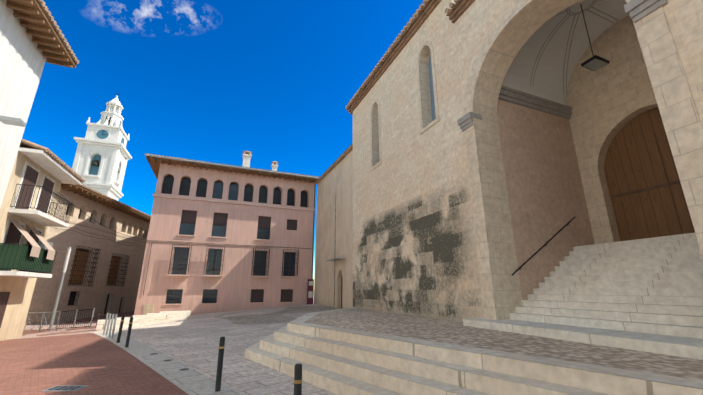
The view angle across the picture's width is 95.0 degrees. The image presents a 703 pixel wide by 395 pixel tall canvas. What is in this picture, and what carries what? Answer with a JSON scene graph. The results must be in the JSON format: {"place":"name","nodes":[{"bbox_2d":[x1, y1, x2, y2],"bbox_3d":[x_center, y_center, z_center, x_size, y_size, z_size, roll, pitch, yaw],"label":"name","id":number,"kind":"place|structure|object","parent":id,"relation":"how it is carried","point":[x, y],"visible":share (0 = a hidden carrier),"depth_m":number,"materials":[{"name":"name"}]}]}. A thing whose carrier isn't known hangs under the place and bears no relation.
{"place":"outdoors","nodes":[
{"label":"outdoors","id":0,"kind":"place"},
{"bbox_2d":[9,311,133,339],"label":"street","id":1,"kind":"structure","parent":0,"point":[126,314],"depth_m":18.29,"materials":[{"name":"stone"}]},
{"bbox_2d":[23,308,94,330],"bbox_3d":[-17.408,6.727,17.653,6.507,1.252,0.055,0,-16,1],"label":"street fence","id":2,"kind":"object","parent":1,"relation":"on","point":[59,314],"visible":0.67,"depth_m":17.63,"materials":[{"name":"grey metal"}]},
{"bbox_2d":[49,247,70,329],"bbox_3d":[-17.001,5.249,18.814,0.171,4.700,0.180,7,-17,-22],"label":"pole","id":3,"kind":"object","parent":1,"relation":"on","point":[61,281],"visible":0.94,"depth_m":18.81,"materials":[{"name":"grey metal"}]},
{"bbox_2d":[0,333,188,394],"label":"brick road","id":4,"kind":"structure","parent":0,"point":[97,364],"depth_m":7.12,"materials":[{"name":"red brick"}]},
{"bbox_2d":[41,385,87,391],"bbox_3d":[-5.099,3.409,5.743,0.560,0.026,0.320,1,-16,-3],"label":"drain grate","id":5,"kind":"object","parent":4,"relation":"on","point":[67,388],"visible":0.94,"depth_m":5.72,"materials":[{"name":"grey metal"}]},
{"bbox_2d":[54,296,313,393],"bbox_3d":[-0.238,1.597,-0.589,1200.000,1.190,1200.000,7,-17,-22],"label":"curb","id":6,"kind":"structure","parent":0,"point":[153,326],"depth_m":18.66,"materials":[{"name":"grey stone"}]},
{"bbox_2d":[0,0,78,207],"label":"white house","id":7,"kind":"structure","parent":6,"relation":"on","point":[33,40],"depth_m":12.26,"materials":[{"name":"paint"}]},
{"bbox_2d":[0,115,25,126],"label":"ledge","id":8,"kind":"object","parent":7,"relation":"attached to","point":[7,120],"depth_m":10.59,"materials":[{"name":"grey metal"}]},
{"bbox_2d":[0,139,85,340],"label":"cream house","id":9,"kind":"structure","parent":6,"relation":"on","point":[37,165],"depth_m":13.66,"materials":[{"name":"paint"}]},
{"bbox_2d":[0,243,56,272],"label":"cover","id":10,"kind":"object","parent":9,"relation":"attached to","point":[14,256],"visible":0.79,"depth_m":12.40,"materials":[{"name":"green fabric"}]},
{"bbox_2d":[9,218,54,259],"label":"cream house awnings","id":11,"kind":"object","parent":9,"relation":"attached to","point":[35,250],"visible":0.9,"depth_m":13.18,"materials":[{"name":"beige fabric"}]},
{"bbox_2d":[10,184,72,222],"bbox_3d":[-13.636,0.344,14.348,0.885,0.947,3.152,7,-17,-22],"label":"balcony railing","id":12,"kind":"object","parent":9,"relation":"attached to","point":[63,204],"visible":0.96,"depth_m":13.96,"materials":[{"name":"black metal"}]},
{"bbox_2d":[59,193,144,239],"bbox_3d":[-14.732,1.407,19.652,0.024,1.357,7.620,0,-16,1],"label":"overhead cable","id":13,"kind":"object","parent":9,"relation":"attached to","point":[96,221],"visible":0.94,"depth_m":18.62,"materials":[{"name":"black metal"}]},
{"bbox_2d":[7,321,98,339],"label":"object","id":14,"kind":"object","parent":6,"relation":"on","point":[37,327],"visible":0.33,"depth_m":18.78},
{"bbox_2d":[25,183,150,324],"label":"old palace walls","id":15,"kind":"structure","parent":6,"relation":"on","point":[101,294],"depth_m":27.16,"materials":[{"name":"beige paint"}]},
{"bbox_2d":[68,250,120,283],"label":"palace shutters","id":16,"kind":"object","parent":15,"relation":"attached to","point":[113,279],"visible":0.48,"depth_m":26.25,"materials":[{"name":"brown wood"}]},
{"bbox_2d":[52,227,140,305],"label":"window grilles","id":17,"kind":"object","parent":15,"relation":"attached to","point":[122,271],"visible":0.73,"depth_m":26.56,"materials":[{"name":"black metal"}]},
{"bbox_2d":[72,93,131,200],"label":"bell tower","id":18,"kind":"structure","parent":6,"relation":"on","point":[102,156],"depth_m":66.16,"materials":[{"name":"white paint"}]},
{"bbox_2d":[96,311,190,329],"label":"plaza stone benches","id":19,"kind":"object","parent":6,"relation":"on","point":[148,318],"visible":0.58,"depth_m":18.10,"materials":[{"name":"beige stone"}]},
{"bbox_2d":[95,331,241,394],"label":"kerb band","id":20,"kind":"object","parent":6,"relation":"on","point":[190,381],"visible":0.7,"depth_m":7.00,"materials":[{"name":"stone"}]},
{"bbox_2d":[103,313,117,337],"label":"metal bollards","id":21,"kind":"object","parent":20,"relation":"on","point":[110,329],"visible":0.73,"depth_m":12.72,"materials":[{"name":"silver metal"}]},
{"bbox_2d":[116,315,124,342],"bbox_3d":[-7.851,4.492,10.944,0.150,0.931,0.150,7,-17,-22],"label":"bollard","id":22,"kind":"object","parent":20,"relation":"on","point":[120,328],"visible":0.85,"depth_m":10.93,"materials":[{"name":"black metal"}]},
{"bbox_2d":[124,317,132,347],"bbox_3d":[-6.889,4.197,9.980,0.150,0.930,0.150,7,-17,-22],"label":"bollard","id":23,"kind":"object","parent":20,"relation":"on","point":[129,332],"visible":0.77,"depth_m":9.95,"materials":[{"name":"black metal"}]},
{"bbox_2d":[150,353,188,370],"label":"drain covers","id":24,"kind":"object","parent":20,"relation":"on","point":[170,360],"visible":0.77,"depth_m":7.97,"materials":[{"name":"grey metal"}]},
{"bbox_2d":[213,337,224,392],"bbox_3d":[-2.314,2.957,5.683,0.150,0.932,0.150,7,-17,-22],"label":"bollard","id":25,"kind":"object","parent":20,"relation":"on","point":[220,365],"visible":0.9,"depth_m":5.64,"materials":[{"name":"black metal"}]},
{"bbox_2d":[294,363,301,394],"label":"bollard","id":26,"kind":"object","parent":20,"relation":"on","point":[298,379],"visible":1,"depth_m":3.61,"materials":[{"name":"black metal"}]},
{"bbox_2d":[134,163,315,314],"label":"pink palace walls","id":27,"kind":"structure","parent":6,"relation":"on","point":[235,284],"depth_m":25.27,"materials":[{"name":"pink paint"}]},
{"bbox_2d":[142,304,153,314],"bbox_3d":[-13.949,7.708,22.119,0.600,0.700,0.040,7,-17,-22],"label":"pink palace meter box","id":28,"kind":"object","parent":27,"relation":"attached to","point":[148,308],"visible":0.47,"depth_m":22.11,"materials":[{"name":"metal"}]},
{"bbox_2d":[143,184,315,294],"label":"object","id":29,"kind":"object","parent":27,"relation":"attached to","point":[247,245],"visible":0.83,"depth_m":26.21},
{"bbox_2d":[161,184,298,303],"bbox_3d":[-9.069,3.702,25.342,11.461,8.752,0.522,7,-17,-22],"label":"pink palace ironwork","id":30,"kind":"object","parent":27,"relation":"attached to","point":[213,260],"visible":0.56,"depth_m":24.61,"materials":[{"name":"metal"}]},
{"bbox_2d":[172,223,290,275],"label":"window frames","id":31,"kind":"structure","parent":27,"relation":"in","point":[263,235],"depth_m":25.20,"materials":[{"name":"grey metal"}]},
{"bbox_2d":[145,153,318,182],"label":"roof","id":32,"kind":"structure","parent":27,"relation":"on","point":[154,161],"depth_m":25.96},
{"bbox_2d":[242,151,278,170],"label":"chimneys","id":33,"kind":"object","parent":32,"relation":"on","point":[246,156],"visible":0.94,"depth_m":29.88,"materials":[{"name":"white paint"}]},
{"bbox_2d":[314,143,352,308],"bbox_3d":[1.636,2.043,24.320,6.300,13.800,11.000,7,-17,-22],"label":"church annex","id":34,"kind":"object","parent":6,"relation":"on","point":[333,283],"visible":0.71,"depth_m":23.44,"materials":[{"name":"beige paint"}]},
{"bbox_2d":[327,257,345,260],"bbox_3d":[-1.100,4.093,21.985,0.654,0.337,2.200,7,-17,-22],"label":"wall ledge","id":35,"kind":"object","parent":34,"relation":"attached to","point":[336,259],"visible":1,"depth_m":21.58,"materials":[{"name":"grey stone"}]},
{"bbox_2d":[245,308,702,394],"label":"stone steps","id":36,"kind":"structure","parent":6,"relation":"on","point":[339,362],"depth_m":5.21,"materials":[{"name":"stone"}]},
{"bbox_2d":[289,308,702,388],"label":"platform border","id":37,"kind":"object","parent":36,"relation":"on","point":[688,382],"visible":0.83,"depth_m":4.35,"materials":[{"name":"stone"}]},
{"bbox_2d":[463,233,702,359],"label":"church stairs","id":38,"kind":"structure","parent":36,"relation":"on","point":[645,295],"depth_m":6.86,"materials":[{"name":"beige stone"}]},
{"bbox_2d":[566,15,694,243],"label":"wall","id":39,"kind":"structure","parent":6,"relation":"on","point":[613,102],"depth_m":10.13,"materials":[{"name":"beige stone"}]},
{"bbox_2d":[609,111,682,233],"bbox_3d":[8.926,-0.718,9.172,0.020,3.890,2.900,7,-17,-22],"label":"door trim","id":40,"kind":"structure","parent":39,"relation":"attached to","point":[650,188],"depth_m":9.34,"materials":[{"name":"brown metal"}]},
{"bbox_2d":[92,303,313,332],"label":"plaza flags","id":41,"kind":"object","parent":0,"point":[197,317],"visible":0.6,"depth_m":20.35},
{"bbox_2d":[214,306,336,324],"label":"plaza cobbles","id":42,"kind":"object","parent":41,"relation":"on","point":[275,317],"visible":0.71,"depth_m":18.98,"materials":[{"name":"grey stone"}]},
{"bbox_2d":[307,279,313,303],"bbox_3d":[-3.339,7.654,26.208,0.500,1.950,0.140,7,-17,-22],"label":"info totem","id":43,"kind":"object","parent":41,"relation":"on","point":[310,289],"visible":0.88,"depth_m":26.16,"materials":[{"name":"red"}]},
{"bbox_2d":[22,0,422,278],"label":"sky","id":44,"kind":"structure","parent":0,"point":[210,81],"materials":[{"name":"blue"}]},
{"bbox_2d":[114,304,341,394],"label":"plaza flags","id":45,"kind":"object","parent":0,"point":[194,345],"visible":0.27,"depth_m":9.51},
{"bbox_2d":[353,0,702,321],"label":"church wall","id":46,"kind":"structure","parent":0,"point":[414,247],"depth_m":10.93,"materials":[{"name":"beige stone"}]},
{"bbox_2d":[370,40,439,171],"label":"window surrounds","id":47,"kind":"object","parent":46,"relation":"attached to","point":[437,119],"depth_m":12.50,"materials":[{"name":"beige stone"}]},
{"bbox_2d":[345,0,474,114],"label":"roof eave","id":48,"kind":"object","parent":46,"relation":"on","point":[424,11],"depth_m":13.90,"materials":[{"name":"brown tile"}]},
{"bbox_2d":[497,99,594,299],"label":"church recess sides","id":49,"kind":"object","parent":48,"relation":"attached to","point":[546,196],"visible":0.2,"depth_m":10.11,"materials":[{"name":"paint"}]},
{"bbox_2d":[498,86,571,118],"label":"cornice","id":50,"kind":"structure","parent":49,"relation":"attached to","point":[514,96],"depth_m":10.85,"materials":[{"name":"grey stone"}]},
{"bbox_2d":[512,217,574,275],"bbox_3d":[5.678,1.351,9.433,3.066,1.873,0.088,7,-17,-22],"label":"handrail","id":51,"kind":"object","parent":49,"relation":"attached to","point":[542,246],"visible":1,"depth_m":9.28,"materials":[{"name":"black metal"}]},
{"bbox_2d":[502,0,627,104],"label":"vaulted ceiling","id":52,"kind":"structure","parent":46,"relation":"attached to","point":[547,84],"depth_m":10.85,"materials":[{"name":"paint"}]},
{"bbox_2d":[530,0,616,101],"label":"vault ribs","id":53,"kind":"object","parent":52,"relation":"attached to","point":[568,38],"visible":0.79,"depth_m":10.57,"materials":[{"name":"grey stone"}]},
{"bbox_2d":[580,4,609,70],"bbox_3d":[6.962,-4.825,9.490,0.600,2.175,0.400,7,-17,-22],"label":"hanging lantern","id":54,"kind":"object","parent":52,"relation":"hanging from","point":[594,62],"visible":0.92,"depth_m":9.17,"materials":[{"name":"black metal"}]},
{"bbox_2d":[457,0,702,319],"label":"archway","id":55,"kind":"object","parent":46,"relation":"attached to","point":[682,123],"visible":0.96,"depth_m":5.60,"materials":[{"name":"beige stone"}]}
]}

